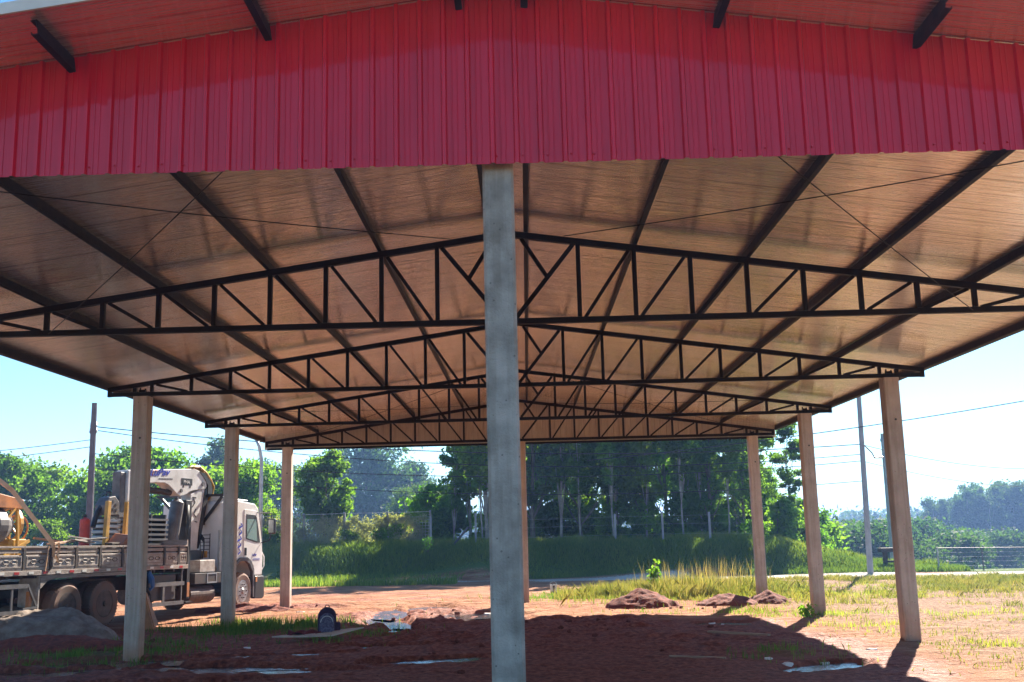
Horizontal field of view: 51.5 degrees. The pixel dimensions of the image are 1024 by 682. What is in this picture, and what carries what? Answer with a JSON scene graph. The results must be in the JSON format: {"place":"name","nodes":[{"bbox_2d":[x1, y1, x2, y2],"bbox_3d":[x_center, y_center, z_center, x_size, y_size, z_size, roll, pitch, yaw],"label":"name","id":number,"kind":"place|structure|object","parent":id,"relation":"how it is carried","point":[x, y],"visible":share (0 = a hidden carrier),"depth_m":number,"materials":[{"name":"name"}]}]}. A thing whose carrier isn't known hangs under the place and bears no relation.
{"place":"outdoors","nodes":[
{"label":"outdoors","id":0,"kind":"place"},
{"bbox_2d":[254,572,464,587],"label":"verge grass","id":1,"kind":"structure","parent":0,"point":[319,581],"depth_m":47.59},
{"bbox_2d":[0,539,1023,681],"bbox_3d":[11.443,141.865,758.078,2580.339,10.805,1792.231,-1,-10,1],"label":"ground","id":2,"kind":"structure","parent":0,"point":[620,650],"depth_m":21.37,"materials":[{"name":"soil"}]},
{"bbox_2d":[0,451,64,545],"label":"broadleaf tree","id":3,"kind":"object","parent":2,"relation":"on","point":[15,472],"visible":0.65,"depth_m":63.62,"materials":[{"name":"green plant"}]},
{"bbox_2d":[0,672,81,677],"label":"puddle","id":4,"kind":"object","parent":2,"relation":"on","point":[43,674],"visible":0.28,"depth_m":18.74,"materials":[{"name":"liquid"}]},
{"bbox_2d":[22,517,74,545],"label":"broadleaf tree","id":5,"kind":"object","parent":2,"relation":"on","point":[53,529],"visible":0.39,"depth_m":56.59,"materials":[{"name":"green plant"}]},
{"bbox_2d":[14,455,83,545],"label":"broadleaf tree","id":6,"kind":"object","parent":2,"relation":"on","point":[57,474],"visible":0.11,"depth_m":69.05,"materials":[{"name":"green plant"}]},
{"bbox_2d":[0,605,120,639],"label":"sand pile","id":7,"kind":"object","parent":2,"relation":"on","point":[58,621],"visible":0.48,"depth_m":23.25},
{"bbox_2d":[28,466,108,545],"bbox_3d":[-26.564,10.441,65.521,5.556,5.570,5.542,-5,-11,20],"label":"broadleaf tree","id":8,"kind":"object","parent":2,"relation":"on","point":[75,485],"visible":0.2,"depth_m":64.64,"materials":[{"name":"green plant"}]},
{"bbox_2d":[0,634,159,653],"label":"soil mound","id":9,"kind":"object","parent":2,"relation":"on","point":[49,642],"visible":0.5,"depth_m":21.89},
{"bbox_2d":[86,403,96,545],"bbox_3d":[-17.794,6.779,44.764,0.328,8.375,0.328,8,-14,-44],"label":"utility pole","id":10,"kind":"object","parent":2,"relation":"on","point":[91,476],"visible":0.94,"depth_m":44.93,"materials":[{"name":"concrete"}]},
{"bbox_2d":[58,462,155,545],"bbox_3d":[-23.703,9.884,62.357,5.441,5.469,5.455,5,-12,-33],"label":"broadleaf tree","id":11,"kind":"object","parent":2,"relation":"on","point":[102,487],"visible":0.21,"depth_m":61.51,"materials":[{"name":"green plant"}]},
{"bbox_2d":[43,660,184,667],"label":"puddle","id":12,"kind":"object","parent":2,"relation":"on","point":[165,663],"visible":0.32,"depth_m":20.06,"materials":[{"name":"liquid"}]},
{"bbox_2d":[79,441,152,496],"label":"broadleaf tree","id":13,"kind":"object","parent":2,"relation":"on","point":[113,460],"visible":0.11,"depth_m":68.63,"materials":[{"name":"green plant"}]},
{"bbox_2d":[0,465,275,625],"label":"crane truck","id":14,"kind":"object","parent":2,"relation":"on","point":[187,554],"visible":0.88,"depth_m":30.02,"materials":[{"name":"metal"}]},
{"bbox_2d":[0,494,29,555],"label":"concrete mixer","id":15,"kind":"object","parent":14,"relation":"on","point":[7,503],"visible":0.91,"depth_m":25.13,"materials":[{"name":"metal"}]},
{"bbox_2d":[0,478,60,570],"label":"tie strap","id":16,"kind":"object","parent":14,"relation":"attached to","point":[3,483],"visible":1,"depth_m":24.94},
{"bbox_2d":[26,547,149,554],"bbox_3d":[-11.192,5.625,27.721,1.650,0.480,3.500,-4,-11,15],"label":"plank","id":17,"kind":"object","parent":14,"relation":"on","point":[78,552],"visible":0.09,"depth_m":26.44,"materials":[{"name":"brown wood"}]},
{"bbox_2d":[78,514,89,545],"bbox_3d":[-11.284,5.114,28.000,0.256,1.092,0.260,-4,-11,15],"label":"fuel can","id":18,"kind":"object","parent":17,"relation":"on","point":[84,529],"visible":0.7,"depth_m":27.93,"materials":[{"name":"red paint"}]},
{"bbox_2d":[91,491,128,545],"bbox_3d":[-10.935,5.064,28.704,0.620,1.989,1.059,-4,-11,15],"label":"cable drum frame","id":19,"kind":"object","parent":17,"relation":"on","point":[107,525],"visible":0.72,"depth_m":28.57,"materials":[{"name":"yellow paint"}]},
{"bbox_2d":[117,514,168,552],"bbox_3d":[-10.614,5.677,30.372,0.800,1.400,1.450,-4,-11,15],"label":"crate stack","id":20,"kind":"object","parent":14,"relation":"on","point":[157,529],"visible":0.2,"depth_m":30.60,"materials":[{"name":"metal"}]},
{"bbox_2d":[121,588,157,630],"bbox_3d":[-9.338,6.743,26.750,0.837,1.053,0.748,1,-10,-11],"label":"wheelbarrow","id":21,"kind":"object","parent":2,"relation":"on","point":[151,621],"visible":0.3,"depth_m":26.47,"materials":[{"name":"beige paint"}]},
{"bbox_2d":[120,445,195,498],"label":"broadleaf tree","id":22,"kind":"object","parent":2,"relation":"on","point":[158,453],"visible":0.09,"depth_m":65.17,"materials":[{"name":"green plant"}]},
{"bbox_2d":[149,465,216,514],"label":"broadleaf tree","id":23,"kind":"object","parent":2,"relation":"on","point":[158,508],"visible":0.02,"depth_m":62.21,"materials":[{"name":"green plant"}]},
{"bbox_2d":[70,667,307,673],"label":"puddle","id":24,"kind":"object","parent":2,"relation":"on","point":[214,670],"visible":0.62,"depth_m":18.85,"materials":[{"name":"liquid"}]},
{"bbox_2d":[185,434,247,471],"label":"broadleaf tree","id":25,"kind":"object","parent":2,"relation":"on","point":[217,454],"visible":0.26,"depth_m":106.41,"materials":[{"name":"green plant"}]},
{"bbox_2d":[202,456,279,509],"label":"broadleaf tree","id":26,"kind":"object","parent":2,"relation":"on","point":[214,471],"visible":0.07,"depth_m":65.42,"materials":[{"name":"green plant"}]},
{"bbox_2d":[194,602,293,613],"bbox_3d":[-8.251,8.287,32.774,4.320,0.432,1.890,-1,-10,1],"label":"soil mound","id":27,"kind":"object","parent":2,"relation":"on","point":[244,607],"visible":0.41,"depth_m":32.50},
{"bbox_2d":[214,459,281,504],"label":"broadleaf tree","id":28,"kind":"object","parent":2,"relation":"on","point":[249,491],"visible":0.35,"depth_m":62.04,"materials":[{"name":"green plant"}]},
{"bbox_2d":[255,440,262,575],"bbox_3d":[-10.599,7.139,43.544,0.750,6.670,0.270,-1,-10,1],"label":"street lamp","id":29,"kind":"object","parent":2,"relation":"on","point":[260,484],"visible":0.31,"depth_m":43.71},
{"bbox_2d":[262,527,280,546],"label":"shrub","id":30,"kind":"object","parent":2,"relation":"on","point":[266,537],"visible":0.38,"depth_m":57.75,"materials":[{"name":"green plant"}]},
{"bbox_2d":[243,457,314,539],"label":"broadleaf tree","id":31,"kind":"object","parent":2,"relation":"on","point":[276,502],"visible":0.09,"depth_m":113.24,"materials":[{"name":"green plant"}]},
{"bbox_2d":[293,449,356,535],"bbox_3d":[-10.629,8.943,59.970,3.821,5.824,3.801,0,-10,-5],"label":"broadleaf tree","id":32,"kind":"object","parent":2,"relation":"on","point":[319,502],"visible":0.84,"depth_m":59.43,"materials":[{"name":"green plant"}]},
{"bbox_2d":[262,510,431,542],"bbox_3d":[-11.446,10.623,58.051,14.570,2.388,0.361,-3,-10,10],"label":"chain fence","id":33,"kind":"object","parent":2,"relation":"on","point":[429,528],"visible":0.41,"depth_m":57.36,"materials":[{"name":"metal"}]},
{"bbox_2d":[262,512,428,544],"bbox_3d":[-11.481,10.621,58.098,14.357,2.409,0.338,-3,-10,10],"label":"climbing vine","id":34,"kind":"object","parent":33,"relation":"attached to","point":[383,522],"visible":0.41,"depth_m":57.63,"materials":[{"name":"green plant"}]},
{"bbox_2d":[322,447,422,540],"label":"broadleaf tree","id":35,"kind":"object","parent":2,"relation":"on","point":[367,503],"visible":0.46,"depth_m":134.50,"materials":[{"name":"green plant"}]},
{"bbox_2d":[362,619,410,630],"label":"puddle","id":36,"kind":"object","parent":2,"relation":"on","point":[392,624],"visible":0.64,"depth_m":27.39,"materials":[{"name":"liquid"}]},
{"bbox_2d":[372,610,407,622],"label":"puddle","id":37,"kind":"object","parent":2,"relation":"on","point":[386,616],"visible":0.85,"depth_m":30.18,"materials":[{"name":"liquid"}]},
{"bbox_2d":[370,520,412,541],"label":"shrub","id":38,"kind":"object","parent":2,"relation":"on","point":[384,534],"visible":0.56,"depth_m":57.04,"materials":[{"name":"green plant"}]},
{"bbox_2d":[380,480,433,519],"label":"broadleaf tree","id":39,"kind":"object","parent":2,"relation":"on","point":[394,505],"visible":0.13,"depth_m":102.20,"materials":[{"name":"green plant"}]},
{"bbox_2d":[392,457,437,509],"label":"broadleaf tree","id":40,"kind":"object","parent":2,"relation":"on","point":[423,470],"visible":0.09,"depth_m":139.81,"materials":[{"name":"green plant"}]},
{"bbox_2d":[394,509,444,538],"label":"shrub","id":41,"kind":"object","parent":2,"relation":"on","point":[437,532],"visible":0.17,"depth_m":59.26,"materials":[{"name":"green plant"}]},
{"bbox_2d":[380,658,485,663],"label":"puddle","id":42,"kind":"object","parent":2,"relation":"on","point":[443,660],"visible":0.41,"depth_m":19.33,"materials":[{"name":"liquid"}]},
{"bbox_2d":[406,487,461,541],"bbox_3d":[-4.487,10.430,61.343,4.200,3.987,3.462,-8,-12,33],"label":"shrub","id":43,"kind":"object","parent":2,"relation":"on","point":[437,507],"visible":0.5,"depth_m":60.66,"materials":[{"name":"green plant"}]},
{"bbox_2d":[398,478,479,537],"bbox_3d":[-4.103,10.402,62.703,3.994,4.600,4.847,-11,-14,42],"label":"shrub","id":44,"kind":"object","parent":2,"relation":"on","point":[462,522],"visible":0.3,"depth_m":62.31,"materials":[{"name":"green plant"}]},
{"bbox_2d":[437,446,466,539],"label":"forest tree","id":45,"kind":"object","parent":2,"relation":"on","point":[455,501],"visible":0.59,"depth_m":59.48,"materials":[{"name":"green plant"}]},
{"bbox_2d":[441,446,482,536],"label":"forest tree","id":46,"kind":"object","parent":2,"relation":"on","point":[468,488],"visible":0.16,"depth_m":61.13,"materials":[{"name":"green plant"}]},
{"bbox_2d":[443,614,490,619],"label":"puddle","id":47,"kind":"object","parent":2,"relation":"on","point":[471,617],"visible":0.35,"depth_m":29.40,"materials":[{"name":"liquid"}]},
{"bbox_2d":[450,445,488,539],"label":"forest tree","id":48,"kind":"object","parent":2,"relation":"on","point":[464,458],"visible":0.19,"depth_m":57.79,"materials":[{"name":"green plant"}]},
{"bbox_2d":[464,445,487,535],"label":"slender tree","id":49,"kind":"object","parent":2,"relation":"on","point":[475,483],"visible":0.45,"depth_m":57.86,"materials":[{"name":"green plant"}]},
{"bbox_2d":[0,0,1023,681],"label":"open shed","id":50,"kind":"structure","parent":2,"relation":"on","point":[504,230],"depth_m":12.95,"materials":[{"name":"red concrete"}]},
{"bbox_2d":[1,582,1023,679],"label":"grass","id":51,"kind":"structure","parent":2,"relation":"on","point":[262,626],"depth_m":25.17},
{"bbox_2d":[272,627,363,637],"bbox_3d":[-4.243,6.380,23.238,1.901,0.130,0.730,-1,-10,1],"label":"ground board","id":52,"kind":"object","parent":51,"relation":"on","point":[334,633],"visible":0.95,"depth_m":23.05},
{"bbox_2d":[318,605,340,632],"bbox_3d":[-4.037,6.150,23.451,0.495,0.629,0.422,0,-10,-8],"label":"backpack","id":53,"kind":"object","parent":52,"relation":"on","point":[327,622],"visible":0.89,"depth_m":23.30,"materials":[{"name":"fabric"}]},
{"bbox_2d":[526,444,561,538],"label":"forest tree","id":54,"kind":"object","parent":2,"relation":"on","point":[532,500],"visible":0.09,"depth_m":58.91,"materials":[{"name":"green plant"}]},
{"bbox_2d":[526,444,573,507],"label":"forest tree","id":55,"kind":"object","parent":2,"relation":"on","point":[554,488],"visible":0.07,"depth_m":63.35,"materials":[{"name":"green plant"}]},
{"bbox_2d":[527,502,573,539],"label":"shrub","id":56,"kind":"object","parent":2,"relation":"on","point":[545,517],"visible":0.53,"depth_m":61.43,"materials":[{"name":"green plant"}]},
{"bbox_2d":[541,443,577,535],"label":"forest tree","id":57,"kind":"object","parent":2,"relation":"on","point":[560,461],"visible":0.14,"depth_m":58.14,"materials":[{"name":"green plant"}]},
{"bbox_2d":[560,443,589,535],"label":"slender tree","id":58,"kind":"object","parent":2,"relation":"on","point":[578,485],"visible":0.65,"depth_m":57.27,"materials":[{"name":"green plant"}]},
{"bbox_2d":[533,443,618,535],"bbox_3d":[3.437,6.734,59.398,4.982,9.340,5.126,3,-11,-25],"label":"forest tree","id":59,"kind":"object","parent":2,"relation":"on","point":[591,482],"visible":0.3,"depth_m":58.69,"materials":[{"name":"green plant"}]},
{"bbox_2d":[551,495,604,536],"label":"shrub","id":60,"kind":"object","parent":2,"relation":"on","point":[589,507],"visible":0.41,"depth_m":61.61,"materials":[{"name":"green plant"}]},
{"bbox_2d":[474,512,710,542],"bbox_3d":[5.198,9.641,53.892,14.519,2.153,0.120,-3,-10,10],"label":"post fence","id":61,"kind":"object","parent":2,"relation":"on","point":[662,526],"visible":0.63,"depth_m":53.79,"materials":[{"name":"wood"}]},
{"bbox_2d":[593,442,625,536],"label":"slender tree","id":62,"kind":"object","parent":2,"relation":"on","point":[605,447],"visible":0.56,"depth_m":56.80,"materials":[{"name":"green plant"}]},
{"bbox_2d":[592,501,632,537],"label":"shrub","id":63,"kind":"object","parent":2,"relation":"on","point":[604,528],"visible":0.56,"depth_m":59.12,"materials":[{"name":"green plant"}]},
{"bbox_2d":[588,442,637,525],"bbox_3d":[5.824,6.169,59.422,4.277,10.417,4.082,5,-12,-34],"label":"forest tree","id":64,"kind":"object","parent":2,"relation":"on","point":[615,494],"visible":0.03,"depth_m":59.07,"materials":[{"name":"green plant"}]},
{"bbox_2d":[608,441,667,537],"bbox_3d":[7.355,5.138,58.525,4.815,11.988,4.782,-4,-10,14],"label":"forest tree","id":65,"kind":"object","parent":2,"relation":"on","point":[631,484],"visible":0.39,"depth_m":57.37,"materials":[{"name":"green plant"}]},
{"bbox_2d":[605,588,679,608],"bbox_3d":[3.764,7.511,30.808,2.835,0.670,2.430,-1,-10,1],"label":"soil mound","id":66,"kind":"object","parent":2,"relation":"on","point":[636,598],"visible":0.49,"depth_m":30.29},
{"bbox_2d":[618,495,672,538],"bbox_3d":[7.097,9.883,57.804,3.239,3.074,2.669,-5,-11,21],"label":"shrub","id":67,"kind":"object","parent":2,"relation":"on","point":[640,521],"visible":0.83,"depth_m":57.28,"materials":[{"name":"green plant"}]},
{"bbox_2d":[630,442,661,537],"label":"slender tree","id":68,"kind":"object","parent":2,"relation":"on","point":[649,462],"visible":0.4,"depth_m":57.42,"materials":[{"name":"green plant"}]},
{"bbox_2d":[645,441,694,514],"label":"forest tree","id":69,"kind":"object","parent":2,"relation":"on","point":[660,459],"visible":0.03,"depth_m":63.38,"materials":[{"name":"green plant"}]},
{"bbox_2d":[661,440,693,533],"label":"slender tree","id":70,"kind":"object","parent":2,"relation":"on","point":[674,445],"visible":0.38,"depth_m":56.63,"materials":[{"name":"green plant"}]},
{"bbox_2d":[661,485,712,534],"bbox_3d":[9.595,9.650,57.913,3.098,3.568,3.759,-2,-10,3],"label":"shrub","id":71,"kind":"object","parent":2,"relation":"on","point":[690,509],"visible":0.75,"depth_m":57.42,"materials":[{"name":"green plant"}]},
{"bbox_2d":[455,503,924,538],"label":"wood","id":72,"kind":"object","parent":2,"relation":"on","point":[849,515],"visible":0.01,"depth_m":304.27,"materials":[{"name":"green plant"}]},
{"bbox_2d":[662,486,732,534],"bbox_3d":[10.357,9.761,58.518,3.769,3.578,3.106,6,-12,-34],"label":"shrub","id":73,"kind":"object","parent":2,"relation":"on","point":[718,523],"visible":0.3,"depth_m":58.09,"materials":[{"name":"green plant"}]},
{"bbox_2d":[688,440,711,529],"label":"slender tree","id":74,"kind":"object","parent":2,"relation":"on","point":[698,468],"visible":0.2,"depth_m":57.99,"materials":[{"name":"green plant"}]},
{"bbox_2d":[634,557,774,592],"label":"tall grass","id":75,"kind":"structure","parent":2,"relation":"on","point":[700,576],"depth_m":35.98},
{"bbox_2d":[668,439,746,532],"bbox_3d":[11.005,6.133,58.457,5.216,9.780,5.367,-1,-10,-2],"label":"forest tree","id":76,"kind":"object","parent":2,"relation":"on","point":[706,457],"visible":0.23,"depth_m":57.40,"materials":[{"name":"green plant"}]},
{"bbox_2d":[711,439,741,532],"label":"slender tree","id":77,"kind":"object","parent":2,"relation":"on","point":[727,474],"visible":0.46,"depth_m":56.66,"materials":[{"name":"green plant"}]},
{"bbox_2d":[695,593,757,605],"bbox_3d":[6.214,7.521,30.669,2.430,0.477,2.160,-1,-10,1],"label":"soil mound","id":78,"kind":"object","parent":2,"relation":"on","point":[728,599],"visible":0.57,"depth_m":30.26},
{"bbox_2d":[714,498,745,533],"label":"shrub","id":79,"kind":"object","parent":2,"relation":"on","point":[732,521],"visible":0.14,"depth_m":61.10,"materials":[{"name":"green plant"}]},
{"bbox_2d":[705,438,777,531],"bbox_3d":[12.340,7.184,58.087,4.145,7.771,4.265,1,-10,-13],"label":"forest tree","id":80,"kind":"object","parent":2,"relation":"on","point":[767,492],"visible":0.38,"depth_m":57.39,"materials":[{"name":"green plant"}]},
{"bbox_2d":[735,464,780,528],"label":"forest tree","id":81,"kind":"object","parent":2,"relation":"on","point":[769,472],"visible":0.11,"depth_m":64.64,"materials":[{"name":"green plant"}]},
{"bbox_2d":[751,589,789,603],"bbox_3d":[7.467,7.520,30.956,1.890,0.540,1.890,-1,-10,1],"label":"soil mound","id":82,"kind":"object","parent":2,"relation":"on","point":[767,596],"visible":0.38,"depth_m":30.62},
{"bbox_2d":[747,496,804,541],"bbox_3d":[14.611,9.932,57.029,3.554,3.373,2.929,-10,-13,39],"label":"shrub","id":83,"kind":"object","parent":2,"relation":"on","point":[782,514],"visible":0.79,"depth_m":56.53,"materials":[{"name":"green plant"}]},
{"bbox_2d":[765,423,801,527],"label":"forest tree","id":84,"kind":"object","parent":2,"relation":"on","point":[786,476],"visible":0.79,"depth_m":57.86,"materials":[{"name":"green plant"}]},
{"bbox_2d":[551,571,1023,675],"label":"dry grass","id":85,"kind":"structure","parent":2,"relation":"on","point":[951,582],"depth_m":34.60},
{"bbox_2d":[764,495,837,545],"bbox_3d":[16.306,10.910,61.252,4.524,4.293,3.728,1,-10,-13],"label":"shrub","id":86,"kind":"object","parent":2,"relation":"on","point":[824,516],"visible":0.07,"depth_m":60.67,"materials":[{"name":"green plant"}]},
{"bbox_2d":[783,663,861,671],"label":"puddle","id":87,"kind":"object","parent":2,"relation":"on","point":[826,667],"visible":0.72,"depth_m":17.23,"materials":[{"name":"liquid"}]},
{"bbox_2d":[821,517,847,544],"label":"shrub","id":88,"kind":"object","parent":2,"relation":"on","point":[836,530],"visible":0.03,"depth_m":61.98,"materials":[{"name":"green plant"}]},
{"bbox_2d":[857,396,883,573],"bbox_3d":[16.193,5.336,47.886,1.114,10.703,0.272,-4,-10,14],"label":"utility pole","id":89,"kind":"object","parent":2,"relation":"on","point":[868,543],"visible":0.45,"depth_m":47.65,"materials":[{"name":"concrete"}]},
{"bbox_2d":[95,453,858,476],"bbox_3d":[-0.987,5.332,46.556,33.785,1.392,0.031,0,-10,-5],"label":"power cable","id":90,"kind":"object","parent":89,"relation":"attached to","point":[482,476],"visible":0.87,"depth_m":46.37,"materials":[{"name":"black metal"}]},
{"bbox_2d":[96,426,858,453],"bbox_3d":[-1.012,4.289,46.742,33.785,1.579,0.037,0,-10,-5],"label":"power cable","id":91,"kind":"object","parent":89,"relation":"attached to","point":[526,453],"visible":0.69,"depth_m":46.86,"materials":[{"name":"black metal"}]},
{"bbox_2d":[96,468,859,494],"bbox_3d":[-0.971,6.019,46.433,33.785,1.584,0.028,0,-10,-5],"label":"power cable","id":92,"kind":"object","parent":89,"relation":"attached to","point":[527,494],"visible":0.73,"depth_m":46.52,"materials":[{"name":"black metal"}]},
{"bbox_2d":[97,430,859,466],"bbox_3d":[-1.003,4.643,46.679,33.785,1.992,0.031,0,-10,-5],"label":"power cable","id":93,"kind":"object","parent":89,"relation":"attached to","point":[487,465],"visible":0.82,"depth_m":46.59,"materials":[{"name":"black metal"}]},
{"bbox_2d":[587,401,1022,460],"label":"power cable","id":94,"kind":"object","parent":89,"relation":"attached to","point":[813,433],"visible":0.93,"depth_m":46.85,"materials":[{"name":"black metal"}]},
{"bbox_2d":[833,518,921,555],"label":"broadleaf tree","id":95,"kind":"object","parent":2,"relation":"on","point":[850,532],"visible":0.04,"depth_m":88.05,"materials":[{"name":"green plant"}]},
{"bbox_2d":[880,433,893,559],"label":"utility pole","id":96,"kind":"object","parent":2,"relation":"on","point":[887,498],"visible":0.6,"depth_m":72.79,"materials":[{"name":"concrete"}]},
{"bbox_2d":[842,519,952,564],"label":"broadleaf tree","id":97,"kind":"object","parent":2,"relation":"on","point":[919,554],"visible":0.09,"depth_m":85.08,"materials":[{"name":"green plant"}]},
{"bbox_2d":[879,515,971,562],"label":"broadleaf tree","id":98,"kind":"object","parent":2,"relation":"on","point":[923,526],"visible":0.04,"depth_m":105.18,"materials":[{"name":"green plant"}]},
{"bbox_2d":[918,494,951,529],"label":"eucalyptus tree","id":99,"kind":"object","parent":2,"relation":"on","point":[931,508],"visible":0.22,"depth_m":180.73,"materials":[{"name":"green plant"}]},
{"bbox_2d":[915,527,1001,568],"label":"broadleaf tree","id":100,"kind":"object","parent":2,"relation":"on","point":[950,543],"visible":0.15,"depth_m":87.15,"materials":[{"name":"green plant"}]},
{"bbox_2d":[946,486,988,531],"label":"eucalyptus tree","id":101,"kind":"object","parent":2,"relation":"on","point":[960,506],"visible":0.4,"depth_m":175.65,"materials":[{"name":"green plant"}]},
{"bbox_2d":[936,547,1023,569],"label":"pipe gate","id":102,"kind":"structure","parent":2,"relation":"on","point":[982,556],"depth_m":48.32,"materials":[{"name":"metal"}]},
{"bbox_2d":[962,482,1015,533],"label":"eucalyptus tree","id":103,"kind":"object","parent":2,"relation":"on","point":[998,517],"visible":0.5,"depth_m":173.83,"materials":[{"name":"green plant"}]},
{"bbox_2d":[967,525,1023,568],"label":"broadleaf tree","id":104,"kind":"object","parent":2,"relation":"on","point":[1005,538],"visible":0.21,"depth_m":107.74,"materials":[{"name":"green plant"}]},
{"bbox_2d":[990,481,1023,532],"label":"eucalyptus tree","id":105,"kind":"object","parent":2,"relation":"on","point":[1009,504],"visible":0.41,"depth_m":175.46,"materials":[{"name":"green plant"}]},
{"bbox_2d":[0,0,1023,543],"label":"sky","id":106,"kind":"structure","parent":0,"point":[39,407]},
{"bbox_2d":[69,531,973,581],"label":"bank grass","id":107,"kind":"structure","parent":0,"point":[306,552],"depth_m":52.43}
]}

